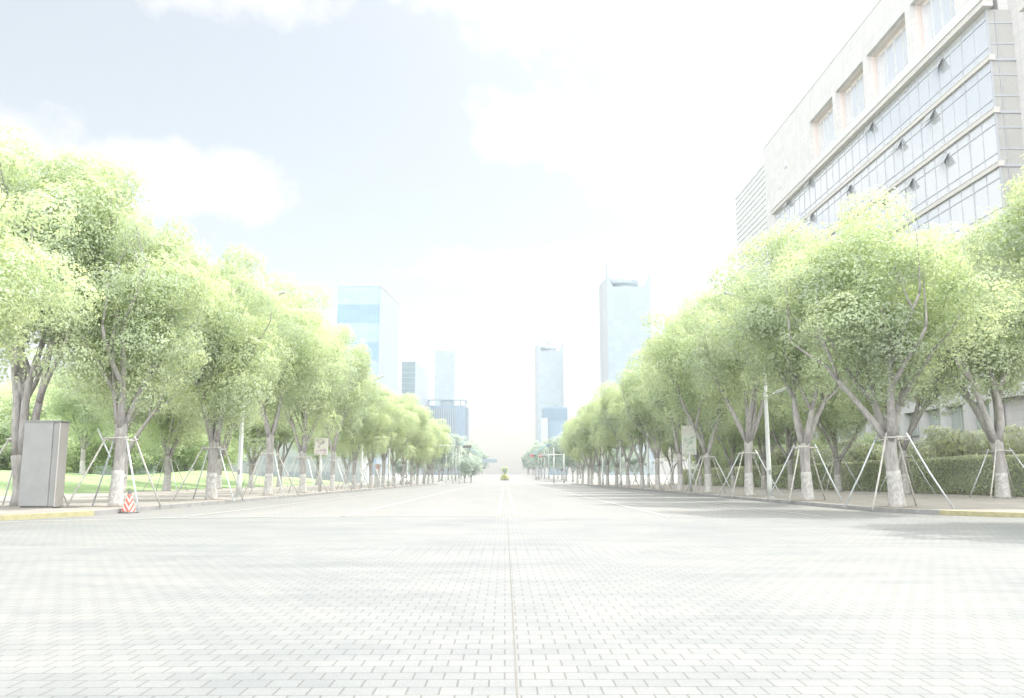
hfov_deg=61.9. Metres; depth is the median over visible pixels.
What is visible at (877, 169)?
window
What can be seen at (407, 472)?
street lamp
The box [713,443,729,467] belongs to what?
bushy tree
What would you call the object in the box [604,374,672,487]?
street tree
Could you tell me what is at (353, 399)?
street tree
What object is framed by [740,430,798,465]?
bushy tree
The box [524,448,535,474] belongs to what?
tree
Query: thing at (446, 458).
tree
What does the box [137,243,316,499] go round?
street tree
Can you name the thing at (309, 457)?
tree stake frame
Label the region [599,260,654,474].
spired tower
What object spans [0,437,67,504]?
tree stake frame
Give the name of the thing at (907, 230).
window
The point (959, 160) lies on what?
window
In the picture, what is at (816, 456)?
feathery shrub
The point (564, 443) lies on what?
street tree
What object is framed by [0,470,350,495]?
lawn
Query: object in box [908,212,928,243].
window
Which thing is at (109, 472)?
window
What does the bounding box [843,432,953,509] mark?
tree stake frame
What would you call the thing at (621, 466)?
street lamp
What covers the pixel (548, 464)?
street lamp
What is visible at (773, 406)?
street tree
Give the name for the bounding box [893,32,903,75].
upper window
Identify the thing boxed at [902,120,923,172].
window
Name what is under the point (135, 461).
park tree
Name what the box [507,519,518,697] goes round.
joint
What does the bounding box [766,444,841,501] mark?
tree stake frame
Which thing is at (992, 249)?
street tree
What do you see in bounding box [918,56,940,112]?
window
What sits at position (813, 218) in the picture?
window
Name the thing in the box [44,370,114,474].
lawn tree
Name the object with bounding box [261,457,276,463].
window
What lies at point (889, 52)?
upper window
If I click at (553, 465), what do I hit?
traffic signal
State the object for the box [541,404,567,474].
blue block
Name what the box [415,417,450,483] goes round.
street tree
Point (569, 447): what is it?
street tree
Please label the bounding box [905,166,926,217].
window
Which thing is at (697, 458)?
street tree
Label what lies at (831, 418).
street tree
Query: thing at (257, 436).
street tree
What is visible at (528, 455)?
tree
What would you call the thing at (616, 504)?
lane line
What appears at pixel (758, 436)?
street tree
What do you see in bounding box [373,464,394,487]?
tree stake frame
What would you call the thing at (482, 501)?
road
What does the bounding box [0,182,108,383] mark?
street tree
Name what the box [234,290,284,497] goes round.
street lamp
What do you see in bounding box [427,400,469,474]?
ribbed block
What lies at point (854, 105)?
upper window
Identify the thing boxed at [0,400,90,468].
park tree
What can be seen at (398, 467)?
tree
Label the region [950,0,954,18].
upper window
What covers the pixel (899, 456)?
tree stake frame
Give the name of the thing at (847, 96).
upper window
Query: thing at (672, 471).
tree stake frame
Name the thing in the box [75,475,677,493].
ground
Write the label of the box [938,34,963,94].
window
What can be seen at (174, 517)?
stop line
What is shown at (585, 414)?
street tree
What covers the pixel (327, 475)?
window
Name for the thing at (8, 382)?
park tree
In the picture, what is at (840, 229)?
window
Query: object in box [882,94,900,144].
window
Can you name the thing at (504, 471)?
heart topiary
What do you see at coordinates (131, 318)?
street tree
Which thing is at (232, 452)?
park tree
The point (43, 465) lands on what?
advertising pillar
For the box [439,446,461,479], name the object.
tree
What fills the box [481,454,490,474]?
tree
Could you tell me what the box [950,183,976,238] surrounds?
window
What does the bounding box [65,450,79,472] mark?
park tree
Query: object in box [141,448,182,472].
park tree
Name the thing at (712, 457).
tree stake frame
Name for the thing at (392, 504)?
lane line
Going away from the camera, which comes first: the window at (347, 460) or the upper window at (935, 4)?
the upper window at (935, 4)
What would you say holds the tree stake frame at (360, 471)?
on the sidewalk at (81, 502)
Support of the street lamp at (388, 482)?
on the sidewalk at (81, 502)
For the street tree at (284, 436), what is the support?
on the sidewalk at (81, 502)
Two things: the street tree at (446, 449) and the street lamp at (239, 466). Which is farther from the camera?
the street tree at (446, 449)
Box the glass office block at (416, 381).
[401,362,432,474]
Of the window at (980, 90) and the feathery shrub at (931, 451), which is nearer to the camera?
the feathery shrub at (931, 451)
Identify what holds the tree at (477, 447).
on the ground at (612, 478)
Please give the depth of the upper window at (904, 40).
91.86 m
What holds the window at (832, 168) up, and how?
in the office building at (922, 101)
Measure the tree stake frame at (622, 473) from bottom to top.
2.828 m
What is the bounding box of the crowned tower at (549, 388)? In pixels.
[535,339,563,474]
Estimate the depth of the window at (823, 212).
112.63 m
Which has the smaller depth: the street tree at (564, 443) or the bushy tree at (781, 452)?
the bushy tree at (781, 452)
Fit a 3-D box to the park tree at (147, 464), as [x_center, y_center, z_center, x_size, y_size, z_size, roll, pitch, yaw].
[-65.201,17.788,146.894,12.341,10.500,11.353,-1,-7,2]
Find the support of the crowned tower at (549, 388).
on the ground at (612, 478)
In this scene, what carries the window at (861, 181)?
in the office building at (922, 101)
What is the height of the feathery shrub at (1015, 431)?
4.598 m
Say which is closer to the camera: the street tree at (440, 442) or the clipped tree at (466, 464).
the street tree at (440, 442)
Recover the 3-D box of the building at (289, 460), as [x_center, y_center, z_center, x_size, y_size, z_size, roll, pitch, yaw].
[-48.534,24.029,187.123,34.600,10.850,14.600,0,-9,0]
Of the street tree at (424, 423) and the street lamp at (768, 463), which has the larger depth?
the street tree at (424, 423)
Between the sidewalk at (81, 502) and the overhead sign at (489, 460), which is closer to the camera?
the sidewalk at (81, 502)
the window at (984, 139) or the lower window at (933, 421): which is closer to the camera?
the window at (984, 139)
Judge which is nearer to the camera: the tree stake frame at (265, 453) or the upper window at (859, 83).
the tree stake frame at (265, 453)
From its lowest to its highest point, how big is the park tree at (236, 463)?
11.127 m
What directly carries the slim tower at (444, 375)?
on the ground at (612, 478)
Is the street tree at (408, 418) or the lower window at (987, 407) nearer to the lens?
the lower window at (987, 407)
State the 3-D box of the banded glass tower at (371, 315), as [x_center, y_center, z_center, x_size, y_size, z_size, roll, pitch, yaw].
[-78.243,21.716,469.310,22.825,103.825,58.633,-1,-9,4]
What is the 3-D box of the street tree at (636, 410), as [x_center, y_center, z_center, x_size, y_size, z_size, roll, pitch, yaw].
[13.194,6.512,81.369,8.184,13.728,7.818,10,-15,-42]
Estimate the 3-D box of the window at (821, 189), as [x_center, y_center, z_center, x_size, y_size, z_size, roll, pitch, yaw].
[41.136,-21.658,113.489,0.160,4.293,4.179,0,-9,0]
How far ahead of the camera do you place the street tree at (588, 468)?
147.20 m
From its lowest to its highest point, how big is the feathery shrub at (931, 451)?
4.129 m
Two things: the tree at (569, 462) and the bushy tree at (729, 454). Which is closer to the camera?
the bushy tree at (729, 454)
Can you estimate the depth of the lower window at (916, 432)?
88.19 m
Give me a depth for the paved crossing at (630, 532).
18.96 m
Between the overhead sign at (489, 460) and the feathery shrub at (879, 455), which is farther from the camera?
the overhead sign at (489, 460)
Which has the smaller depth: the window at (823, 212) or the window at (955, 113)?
the window at (955, 113)
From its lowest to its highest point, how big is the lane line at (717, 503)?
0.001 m
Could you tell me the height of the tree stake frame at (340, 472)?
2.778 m
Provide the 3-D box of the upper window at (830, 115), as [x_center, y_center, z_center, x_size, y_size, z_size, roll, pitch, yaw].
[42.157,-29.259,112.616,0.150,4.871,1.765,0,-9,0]
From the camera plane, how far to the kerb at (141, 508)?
39.76 m
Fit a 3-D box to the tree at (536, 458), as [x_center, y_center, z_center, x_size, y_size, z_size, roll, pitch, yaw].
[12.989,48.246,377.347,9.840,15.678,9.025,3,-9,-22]
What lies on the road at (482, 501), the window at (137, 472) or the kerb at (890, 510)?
the kerb at (890, 510)
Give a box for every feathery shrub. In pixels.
[737,455,757,465]
[752,444,798,464]
[770,444,798,465]
[786,445,837,463]
[810,449,842,463]
[820,448,855,461]
[837,438,901,461]
[844,447,878,461]
[871,443,914,459]
[907,434,970,458]
[918,440,967,458]
[921,425,1013,457]
[957,429,1023,454]
[1003,424,1023,451]
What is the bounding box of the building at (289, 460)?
[206,439,370,482]
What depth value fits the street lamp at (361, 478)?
85.57 m
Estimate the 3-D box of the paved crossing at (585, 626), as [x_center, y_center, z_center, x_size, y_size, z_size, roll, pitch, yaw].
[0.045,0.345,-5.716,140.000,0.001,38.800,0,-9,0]
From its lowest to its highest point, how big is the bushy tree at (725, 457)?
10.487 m
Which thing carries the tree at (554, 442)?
on the ground at (612, 478)
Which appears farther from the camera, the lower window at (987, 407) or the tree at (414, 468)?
the tree at (414, 468)
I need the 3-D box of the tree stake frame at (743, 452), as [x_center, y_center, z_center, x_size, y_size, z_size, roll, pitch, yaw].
[14.006,7.364,50.459,3.113,2.764,2.776,0,-9,0]
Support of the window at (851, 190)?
in the office building at (922, 101)
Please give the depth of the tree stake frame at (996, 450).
45.80 m
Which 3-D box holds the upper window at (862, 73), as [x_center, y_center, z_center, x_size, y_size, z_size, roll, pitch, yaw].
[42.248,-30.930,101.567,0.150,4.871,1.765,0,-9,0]
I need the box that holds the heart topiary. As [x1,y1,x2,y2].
[500,467,508,479]
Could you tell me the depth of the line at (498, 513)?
37.50 m
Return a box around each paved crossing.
[0,517,1023,546]
[0,554,1023,697]
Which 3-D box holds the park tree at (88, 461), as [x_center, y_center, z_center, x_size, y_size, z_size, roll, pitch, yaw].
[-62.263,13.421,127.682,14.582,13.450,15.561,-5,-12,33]
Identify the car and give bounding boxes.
[385,476,409,483]
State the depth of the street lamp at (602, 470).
125.70 m
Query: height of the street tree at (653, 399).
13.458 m
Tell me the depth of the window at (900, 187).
91.16 m
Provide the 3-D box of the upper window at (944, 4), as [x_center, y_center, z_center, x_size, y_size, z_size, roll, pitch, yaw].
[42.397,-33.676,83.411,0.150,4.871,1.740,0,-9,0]
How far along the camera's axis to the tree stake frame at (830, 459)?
69.02 m
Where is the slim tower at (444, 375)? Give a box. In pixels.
[434,349,454,405]
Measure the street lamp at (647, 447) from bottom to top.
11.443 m
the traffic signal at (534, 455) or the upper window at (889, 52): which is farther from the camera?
the traffic signal at (534, 455)
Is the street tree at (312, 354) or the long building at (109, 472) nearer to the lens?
the street tree at (312, 354)
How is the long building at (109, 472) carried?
on the lawn at (90, 483)
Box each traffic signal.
[423,445,470,483]
[531,454,564,482]
[539,453,554,482]
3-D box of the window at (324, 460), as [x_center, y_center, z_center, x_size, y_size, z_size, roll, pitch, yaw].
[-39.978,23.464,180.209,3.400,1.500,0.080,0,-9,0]
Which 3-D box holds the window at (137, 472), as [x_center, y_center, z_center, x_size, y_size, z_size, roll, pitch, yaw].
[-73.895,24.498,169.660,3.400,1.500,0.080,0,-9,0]
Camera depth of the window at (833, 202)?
108.79 m
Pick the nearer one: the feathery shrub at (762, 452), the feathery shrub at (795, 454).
the feathery shrub at (795, 454)
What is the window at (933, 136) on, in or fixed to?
in the office building at (922, 101)
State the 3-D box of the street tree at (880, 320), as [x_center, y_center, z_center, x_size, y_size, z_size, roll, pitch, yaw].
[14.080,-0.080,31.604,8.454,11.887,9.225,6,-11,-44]
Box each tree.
[0,117,151,505]
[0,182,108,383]
[0,379,37,469]
[0,379,80,468]
[0,380,100,469]
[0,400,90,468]
[1,458,11,469]
[11,391,80,471]
[19,201,237,506]
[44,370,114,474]
[62,333,202,492]
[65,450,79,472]
[66,440,112,473]
[80,418,184,472]
[95,368,222,490]
[109,447,154,474]
[135,422,238,471]
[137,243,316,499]
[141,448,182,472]
[173,428,250,470]
[197,371,273,488]
[199,399,300,487]
[204,445,247,471]
[223,270,347,494]
[260,408,316,486]
[268,308,361,492]
[290,416,348,484]
[303,320,379,490]
[325,376,396,488]
[328,444,363,483]
[346,378,407,487]
[373,382,421,486]
[378,395,419,485]
[387,454,409,475]
[393,393,434,485]
[395,406,438,484]
[409,460,422,479]
[410,409,443,483]
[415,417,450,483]
[418,418,451,483]
[430,432,451,482]
[433,429,455,481]
[439,433,464,480]
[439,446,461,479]
[450,448,466,478]
[453,437,472,477]
[455,456,473,482]
[460,436,475,476]
[466,457,482,481]
[473,442,479,462]
[474,445,480,467]
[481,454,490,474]
[520,454,529,474]
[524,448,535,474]
[526,450,537,474]
[529,443,540,474]
[530,440,547,476]
[530,442,542,475]
[537,438,550,476]
[542,439,555,468]
[546,436,579,479]
[546,448,565,478]
[550,432,569,480]
[555,440,592,481]
[558,422,582,482]
[559,419,595,483]
[566,404,599,483]
[566,422,593,483]
[572,462,586,477]
[573,401,607,484]
[578,396,624,485]
[585,455,601,478]
[588,397,633,485]
[592,379,652,486]
[595,458,614,473]
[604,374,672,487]
[604,448,628,480]
[611,349,670,488]
[622,450,650,481]
[630,335,714,490]
[636,296,760,492]
[649,429,697,484]
[667,421,717,485]
[676,272,810,495]
[684,442,723,468]
[685,213,867,499]
[694,404,753,486]
[707,445,727,467]
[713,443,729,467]
[715,394,783,487]
[718,437,755,462]
[718,440,744,466]
[719,446,752,466]
[735,376,836,488]
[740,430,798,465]
[762,184,1023,506]
[770,370,905,490]
[771,441,792,465]
[811,434,841,451]
[828,355,965,493]
[843,433,868,458]
[855,428,902,450]
[908,212,1023,497]
[954,151,1023,301]
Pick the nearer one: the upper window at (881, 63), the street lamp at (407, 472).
the upper window at (881, 63)
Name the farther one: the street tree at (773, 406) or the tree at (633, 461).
the tree at (633, 461)
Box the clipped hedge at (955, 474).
[683,453,1023,496]
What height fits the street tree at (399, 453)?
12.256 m
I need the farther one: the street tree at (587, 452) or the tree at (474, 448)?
the tree at (474, 448)
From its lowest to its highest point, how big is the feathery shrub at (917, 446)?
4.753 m
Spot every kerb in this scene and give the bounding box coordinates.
[0,511,93,520]
[87,483,437,514]
[572,483,939,514]
[939,510,1023,517]
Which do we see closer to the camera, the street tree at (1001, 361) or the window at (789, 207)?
the street tree at (1001, 361)
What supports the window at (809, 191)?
in the office building at (922, 101)
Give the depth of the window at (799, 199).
121.72 m
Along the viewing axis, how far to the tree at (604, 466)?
239.65 m
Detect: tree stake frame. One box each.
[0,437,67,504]
[65,435,161,508]
[142,458,187,490]
[172,444,243,501]
[242,451,298,496]
[242,463,263,487]
[277,454,327,493]
[311,458,351,491]
[336,461,369,489]
[356,463,384,487]
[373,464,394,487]
[615,464,639,487]
[627,462,654,488]
[641,460,676,489]
[661,457,699,491]
[685,454,731,493]
[718,450,781,497]
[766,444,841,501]
[819,458,861,490]
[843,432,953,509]
[878,453,934,493]
[969,447,1023,498]
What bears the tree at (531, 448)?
on the ground at (612, 478)
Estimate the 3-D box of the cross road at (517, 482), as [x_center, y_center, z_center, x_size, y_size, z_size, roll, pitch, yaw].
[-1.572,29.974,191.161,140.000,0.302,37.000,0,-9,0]
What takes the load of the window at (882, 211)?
in the office building at (922, 101)
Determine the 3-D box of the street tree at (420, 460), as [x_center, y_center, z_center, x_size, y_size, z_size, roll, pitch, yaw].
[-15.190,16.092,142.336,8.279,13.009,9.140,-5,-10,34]
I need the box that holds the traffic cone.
[119,488,138,512]
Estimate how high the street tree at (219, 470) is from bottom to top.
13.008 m
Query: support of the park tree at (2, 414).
on the lawn at (90, 483)
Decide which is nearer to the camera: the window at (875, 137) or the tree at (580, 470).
the window at (875, 137)
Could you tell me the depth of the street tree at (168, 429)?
70.64 m
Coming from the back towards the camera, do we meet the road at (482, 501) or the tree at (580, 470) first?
the tree at (580, 470)
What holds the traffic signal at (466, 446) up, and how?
on the road at (482, 501)
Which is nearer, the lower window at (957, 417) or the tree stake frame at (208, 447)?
the tree stake frame at (208, 447)
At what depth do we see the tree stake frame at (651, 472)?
80.15 m
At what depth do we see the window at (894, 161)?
92.10 m
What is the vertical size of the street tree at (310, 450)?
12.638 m
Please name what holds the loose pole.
attached to the tree stake frame at (99, 449)
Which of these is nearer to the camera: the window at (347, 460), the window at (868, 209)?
the window at (868, 209)
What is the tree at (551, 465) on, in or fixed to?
on the ground at (612, 478)
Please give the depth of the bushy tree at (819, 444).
95.07 m
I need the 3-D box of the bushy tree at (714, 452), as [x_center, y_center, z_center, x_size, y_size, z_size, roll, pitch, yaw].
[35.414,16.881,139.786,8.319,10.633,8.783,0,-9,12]
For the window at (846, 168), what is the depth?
105.08 m
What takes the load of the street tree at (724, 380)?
on the sidewalk at (933, 501)
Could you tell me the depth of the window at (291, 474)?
179.67 m
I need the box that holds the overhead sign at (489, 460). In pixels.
[455,458,496,479]
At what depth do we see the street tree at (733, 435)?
101.03 m
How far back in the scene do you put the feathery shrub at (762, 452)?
107.93 m
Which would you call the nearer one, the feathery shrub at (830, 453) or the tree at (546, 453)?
the feathery shrub at (830, 453)
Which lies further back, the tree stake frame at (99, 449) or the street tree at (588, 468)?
the street tree at (588, 468)
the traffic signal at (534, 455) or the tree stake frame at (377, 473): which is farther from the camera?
the traffic signal at (534, 455)
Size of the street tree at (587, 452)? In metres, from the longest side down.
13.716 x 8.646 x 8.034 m
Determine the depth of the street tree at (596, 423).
110.66 m
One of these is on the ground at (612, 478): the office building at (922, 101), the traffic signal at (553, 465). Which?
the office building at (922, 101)
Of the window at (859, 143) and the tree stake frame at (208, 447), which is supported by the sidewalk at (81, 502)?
the tree stake frame at (208, 447)
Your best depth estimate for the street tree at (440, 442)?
153.42 m
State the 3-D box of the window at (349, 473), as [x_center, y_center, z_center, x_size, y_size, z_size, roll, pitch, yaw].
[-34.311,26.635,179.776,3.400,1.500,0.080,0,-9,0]
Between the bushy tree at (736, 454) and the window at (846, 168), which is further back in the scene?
the bushy tree at (736, 454)
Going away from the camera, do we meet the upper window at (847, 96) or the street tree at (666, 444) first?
the upper window at (847, 96)
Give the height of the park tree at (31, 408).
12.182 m
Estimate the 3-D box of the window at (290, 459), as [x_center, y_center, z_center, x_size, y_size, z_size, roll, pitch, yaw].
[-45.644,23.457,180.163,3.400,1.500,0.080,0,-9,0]
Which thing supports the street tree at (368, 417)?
on the sidewalk at (81, 502)
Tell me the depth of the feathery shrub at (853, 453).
78.47 m
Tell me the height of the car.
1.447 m
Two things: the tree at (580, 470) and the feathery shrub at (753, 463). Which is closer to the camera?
the feathery shrub at (753, 463)
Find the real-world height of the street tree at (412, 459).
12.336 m
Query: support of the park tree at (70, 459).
on the lawn at (90, 483)
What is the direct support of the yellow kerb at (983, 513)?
on the ground at (612, 478)
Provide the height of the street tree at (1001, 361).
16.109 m
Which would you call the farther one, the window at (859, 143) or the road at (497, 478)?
the road at (497, 478)
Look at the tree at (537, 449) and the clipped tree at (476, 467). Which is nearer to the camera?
the clipped tree at (476, 467)
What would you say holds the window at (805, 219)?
in the office building at (922, 101)
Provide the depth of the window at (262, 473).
179.63 m
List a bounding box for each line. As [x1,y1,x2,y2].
[2,516,333,521]
[338,484,477,516]
[495,484,503,516]
[506,484,517,516]
[532,484,671,516]
[558,484,817,515]
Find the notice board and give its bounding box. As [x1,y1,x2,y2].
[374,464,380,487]
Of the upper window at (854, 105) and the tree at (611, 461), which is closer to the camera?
the upper window at (854, 105)
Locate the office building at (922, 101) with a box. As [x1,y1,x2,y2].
[735,0,1023,458]
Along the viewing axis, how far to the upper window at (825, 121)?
114.68 m
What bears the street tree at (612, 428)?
on the sidewalk at (933, 501)
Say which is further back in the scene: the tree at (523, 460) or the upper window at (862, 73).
the tree at (523, 460)
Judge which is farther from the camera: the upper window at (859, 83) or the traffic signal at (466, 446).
the traffic signal at (466, 446)
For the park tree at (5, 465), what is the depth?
116.97 m
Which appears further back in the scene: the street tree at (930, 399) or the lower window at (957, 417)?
the lower window at (957, 417)
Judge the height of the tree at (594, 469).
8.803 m
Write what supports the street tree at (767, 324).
on the sidewalk at (933, 501)
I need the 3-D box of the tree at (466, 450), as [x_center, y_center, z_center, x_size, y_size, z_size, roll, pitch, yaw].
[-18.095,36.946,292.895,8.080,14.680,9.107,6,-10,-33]
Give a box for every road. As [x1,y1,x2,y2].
[64,484,977,517]
[373,482,676,483]
[441,475,568,481]
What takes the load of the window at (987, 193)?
in the office building at (922, 101)
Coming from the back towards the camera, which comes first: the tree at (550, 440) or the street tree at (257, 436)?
the tree at (550, 440)
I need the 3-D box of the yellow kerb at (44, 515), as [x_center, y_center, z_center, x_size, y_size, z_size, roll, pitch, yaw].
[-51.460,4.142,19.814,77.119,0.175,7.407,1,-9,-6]
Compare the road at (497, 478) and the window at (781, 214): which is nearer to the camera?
the window at (781, 214)
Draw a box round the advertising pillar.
[18,420,71,507]
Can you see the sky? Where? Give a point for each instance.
(482, 164)
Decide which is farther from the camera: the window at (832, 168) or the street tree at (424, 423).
the street tree at (424, 423)
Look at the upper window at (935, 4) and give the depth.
85.18 m
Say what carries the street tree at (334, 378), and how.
on the sidewalk at (81, 502)
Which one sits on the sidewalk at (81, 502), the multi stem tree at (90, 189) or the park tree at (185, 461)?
the multi stem tree at (90, 189)
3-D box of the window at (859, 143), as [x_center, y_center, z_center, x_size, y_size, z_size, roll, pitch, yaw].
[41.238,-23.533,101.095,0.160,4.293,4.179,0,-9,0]
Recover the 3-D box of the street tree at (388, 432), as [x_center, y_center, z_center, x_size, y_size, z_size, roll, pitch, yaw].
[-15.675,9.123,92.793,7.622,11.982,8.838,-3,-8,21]
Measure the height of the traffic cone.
0.862 m
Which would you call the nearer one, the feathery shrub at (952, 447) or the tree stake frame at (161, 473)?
the feathery shrub at (952, 447)
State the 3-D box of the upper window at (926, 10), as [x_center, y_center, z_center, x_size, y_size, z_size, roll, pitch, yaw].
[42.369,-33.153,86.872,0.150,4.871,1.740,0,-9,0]
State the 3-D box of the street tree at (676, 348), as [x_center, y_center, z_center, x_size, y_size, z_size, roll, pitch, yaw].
[13.853,3.157,61.477,8.994,14.431,8.891,-4,-9,23]
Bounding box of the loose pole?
[97,428,110,457]
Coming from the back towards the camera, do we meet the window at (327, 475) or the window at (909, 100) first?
the window at (327, 475)
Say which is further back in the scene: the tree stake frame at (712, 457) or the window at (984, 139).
the window at (984, 139)
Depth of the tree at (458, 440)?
230.18 m
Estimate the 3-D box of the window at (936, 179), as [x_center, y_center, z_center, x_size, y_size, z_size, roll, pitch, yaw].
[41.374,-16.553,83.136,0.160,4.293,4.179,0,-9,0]
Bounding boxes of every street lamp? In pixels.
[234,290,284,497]
[359,375,383,488]
[387,394,406,486]
[406,409,417,484]
[545,448,548,479]
[589,408,603,484]
[619,438,628,486]
[646,432,650,488]
[724,291,785,497]
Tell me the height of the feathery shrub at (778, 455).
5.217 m
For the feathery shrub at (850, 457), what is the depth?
83.37 m
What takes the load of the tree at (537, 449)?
on the ground at (612, 478)
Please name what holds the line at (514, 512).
on the road at (482, 501)
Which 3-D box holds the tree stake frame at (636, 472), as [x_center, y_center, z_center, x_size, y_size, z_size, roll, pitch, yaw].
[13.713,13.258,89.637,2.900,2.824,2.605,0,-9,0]
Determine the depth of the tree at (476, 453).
375.83 m
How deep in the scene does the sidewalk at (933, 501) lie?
44.35 m
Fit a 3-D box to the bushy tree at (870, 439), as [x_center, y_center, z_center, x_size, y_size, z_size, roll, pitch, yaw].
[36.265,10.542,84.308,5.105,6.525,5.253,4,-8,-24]
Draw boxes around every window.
[106,468,111,474]
[133,468,148,473]
[260,472,275,476]
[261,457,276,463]
[287,472,299,477]
[288,457,299,463]
[314,457,330,463]
[314,472,329,478]
[341,457,357,463]
[341,472,356,478]
[776,206,785,235]
[785,196,794,230]
[794,187,804,222]
[796,219,805,251]
[804,176,815,213]
[806,210,817,246]
[815,165,827,204]
[817,200,829,238]
[818,121,823,154]
[822,115,828,149]
[826,154,839,193]
[827,110,833,144]
[828,190,841,229]
[831,229,842,246]
[838,140,853,183]
[841,178,855,218]
[845,91,851,125]
[850,84,857,120]
[852,126,867,170]
[854,165,870,208]
[856,77,863,114]
[857,208,871,230]
[860,425,865,439]
[862,73,864,108]
[866,111,883,158]
[869,152,886,198]
[871,195,887,232]
[877,51,886,92]
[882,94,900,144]
[885,42,895,84]
[885,137,904,186]
[888,180,907,227]
[891,226,908,248]
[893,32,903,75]
[899,76,920,129]
[902,28,907,66]
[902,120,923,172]
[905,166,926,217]
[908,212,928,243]
[909,413,919,435]
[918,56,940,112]
[921,102,944,158]
[922,1,932,45]
[925,150,948,204]
[928,198,951,247]
[929,409,939,432]
[930,0,941,37]
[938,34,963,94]
[940,0,950,27]
[942,82,968,142]
[946,132,972,190]
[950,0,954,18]
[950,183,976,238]
[951,405,964,431]
[961,9,990,74]
[965,60,995,123]
[969,113,1000,175]
[974,166,1005,226]
[976,401,989,428]
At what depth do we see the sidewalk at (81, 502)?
46.63 m
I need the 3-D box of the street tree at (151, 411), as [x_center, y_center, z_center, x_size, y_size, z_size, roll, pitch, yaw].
[-28.317,3.983,64.129,10.180,13.620,9.846,4,-11,-21]
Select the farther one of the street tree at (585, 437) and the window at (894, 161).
the street tree at (585, 437)
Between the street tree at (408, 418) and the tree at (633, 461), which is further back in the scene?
the tree at (633, 461)
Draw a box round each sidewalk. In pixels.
[0,483,434,514]
[575,483,1023,511]
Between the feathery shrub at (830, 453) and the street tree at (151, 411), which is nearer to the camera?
the street tree at (151, 411)
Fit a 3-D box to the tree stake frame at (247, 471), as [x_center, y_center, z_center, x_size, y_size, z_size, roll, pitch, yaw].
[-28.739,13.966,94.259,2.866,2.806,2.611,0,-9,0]
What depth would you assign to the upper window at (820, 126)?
116.15 m
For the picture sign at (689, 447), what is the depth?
66.65 m
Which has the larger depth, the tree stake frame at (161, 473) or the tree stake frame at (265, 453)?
the tree stake frame at (161, 473)
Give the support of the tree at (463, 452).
on the ground at (612, 478)
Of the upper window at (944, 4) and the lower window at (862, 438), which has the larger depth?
the lower window at (862, 438)
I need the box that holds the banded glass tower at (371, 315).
[337,285,402,474]
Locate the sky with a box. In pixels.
[0,0,877,474]
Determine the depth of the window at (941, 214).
82.16 m
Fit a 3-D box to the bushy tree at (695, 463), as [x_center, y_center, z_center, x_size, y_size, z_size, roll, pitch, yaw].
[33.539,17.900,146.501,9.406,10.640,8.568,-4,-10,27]
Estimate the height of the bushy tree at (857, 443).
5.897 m
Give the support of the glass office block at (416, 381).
on the ground at (612, 478)
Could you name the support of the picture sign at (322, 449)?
on the sidewalk at (81, 502)
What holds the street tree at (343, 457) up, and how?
on the sidewalk at (81, 502)
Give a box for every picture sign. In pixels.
[314,438,327,491]
[681,421,696,491]
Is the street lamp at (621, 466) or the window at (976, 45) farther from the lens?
the street lamp at (621, 466)

